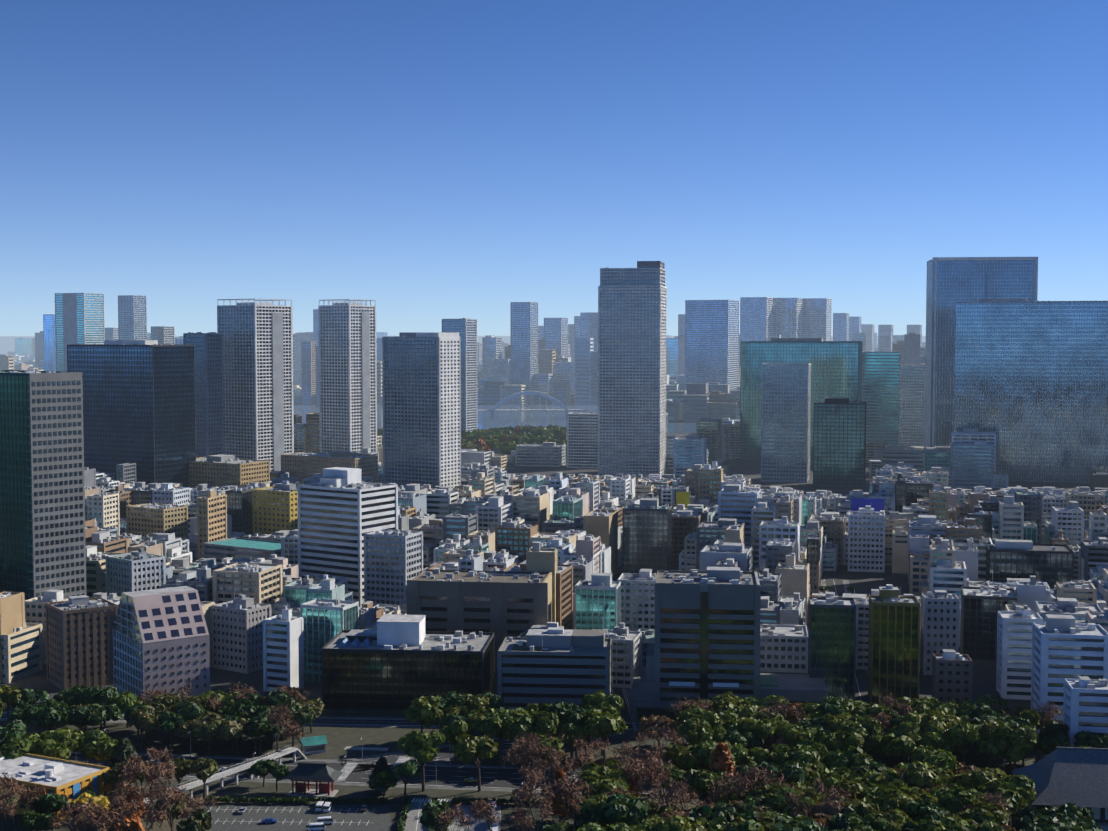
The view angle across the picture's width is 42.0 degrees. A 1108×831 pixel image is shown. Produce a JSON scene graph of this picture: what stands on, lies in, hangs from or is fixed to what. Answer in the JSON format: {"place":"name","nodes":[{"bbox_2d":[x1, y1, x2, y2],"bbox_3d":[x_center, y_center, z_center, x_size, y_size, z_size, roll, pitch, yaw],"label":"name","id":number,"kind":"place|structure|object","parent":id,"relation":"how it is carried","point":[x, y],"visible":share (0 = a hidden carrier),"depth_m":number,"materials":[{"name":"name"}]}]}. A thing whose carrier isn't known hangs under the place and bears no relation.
{"place":"outdoors","nodes":[
{"label":"outdoors","id":0,"kind":"place"},
{"bbox_2d":[0,331,925,421],"bbox_3d":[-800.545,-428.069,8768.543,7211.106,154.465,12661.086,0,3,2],"label":"distant buildings","id":1,"kind":"structure","parent":0,"point":[694,402],"depth_m":3031.52,"materials":[{"name":"grey glass"}]},
{"bbox_2d":[0,579,1046,830],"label":"ground","id":2,"kind":"structure","parent":0,"point":[352,737],"depth_m":497.37,"materials":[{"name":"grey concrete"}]},
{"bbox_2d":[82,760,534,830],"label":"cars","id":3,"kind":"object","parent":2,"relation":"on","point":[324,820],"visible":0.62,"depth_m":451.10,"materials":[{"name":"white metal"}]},
{"bbox_2d":[0,729,1107,830],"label":"buildings","id":4,"kind":"structure","parent":2,"relation":"on","point":[1077,776],"depth_m":454.81,"materials":[{"name":"grey concrete"}]},
{"bbox_2d":[0,336,1094,710],"bbox_3d":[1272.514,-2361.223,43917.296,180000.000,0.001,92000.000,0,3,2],"label":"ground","id":5,"kind":"structure","parent":0,"point":[868,582],"depth_m":879.25,"materials":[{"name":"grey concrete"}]},
{"bbox_2d":[477,391,585,416],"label":"arch bridge","id":6,"kind":"structure","parent":5,"relation":"on","point":[526,393],"depth_m":2594.93,"materials":[{"name":"grey metal"}]},
{"bbox_2d":[0,369,1107,746],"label":"buildings","id":7,"kind":"structure","parent":5,"relation":"on","point":[712,637],"depth_m":585.46,"materials":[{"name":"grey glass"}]},
{"bbox_2d":[0,488,1107,688],"bbox_3d":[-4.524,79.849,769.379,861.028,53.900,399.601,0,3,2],"label":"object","id":8,"kind":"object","parent":5,"relation":"on","point":[784,556],"visible":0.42,"depth_m":798.99,"materials":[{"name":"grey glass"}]},
{"bbox_2d":[0,282,1107,335],"bbox_3d":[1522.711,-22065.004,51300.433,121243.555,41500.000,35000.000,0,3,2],"label":"horizon haze","id":9,"kind":"object","parent":5,"relation":"on","point":[180,308],"depth_m":68542.95,"materials":[{"name":"blue"}]},
{"bbox_2d":[0,424,1107,830],"bbox_3d":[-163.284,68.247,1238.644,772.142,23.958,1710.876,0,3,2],"label":"trees","id":10,"kind":"object","parent":5,"relation":"on","point":[812,756],"depth_m":464.99,"materials":[{"name":"green plant"}]},
{"bbox_2d":[43,257,1107,488],"bbox_3d":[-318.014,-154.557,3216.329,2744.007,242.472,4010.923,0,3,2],"label":"skyscrapers","id":11,"kind":"structure","parent":5,"relation":"on","point":[1016,366],"depth_m":1468.90,"materials":[{"name":"grey glass"}]},
{"bbox_2d":[84,461,1107,564],"bbox_3d":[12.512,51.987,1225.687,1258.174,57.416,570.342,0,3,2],"label":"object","id":12,"kind":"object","parent":5,"relation":"on","point":[910,492],"visible":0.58,"depth_m":1036.37,"materials":[{"name":"grey concrete"}]},
{"bbox_2d":[126,451,1073,672],"bbox_3d":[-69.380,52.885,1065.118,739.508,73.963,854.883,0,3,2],"label":"buildings","id":13,"kind":"structure","parent":5,"relation":"on","point":[341,517],"depth_m":800.39,"materials":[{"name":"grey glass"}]},
{"bbox_2d":[294,413,995,487],"bbox_3d":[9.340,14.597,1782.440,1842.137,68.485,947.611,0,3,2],"label":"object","id":14,"kind":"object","parent":5,"relation":"on","point":[968,455],"visible":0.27,"depth_m":1493.55,"materials":[{"name":"grey concrete"}]},
{"bbox_2d":[0,0,1107,284],"label":"sky","id":15,"kind":"structure","parent":0,"point":[264,142],"materials":[{"name":"blue"}]},
{"bbox_2d":[293,336,925,461],"bbox_3d":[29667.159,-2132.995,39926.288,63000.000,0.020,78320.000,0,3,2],"label":"water","id":16,"kind":"structure","parent":0,"point":[499,419],"depth_m":2604.84,"materials":[{"name":"blue liquid"}]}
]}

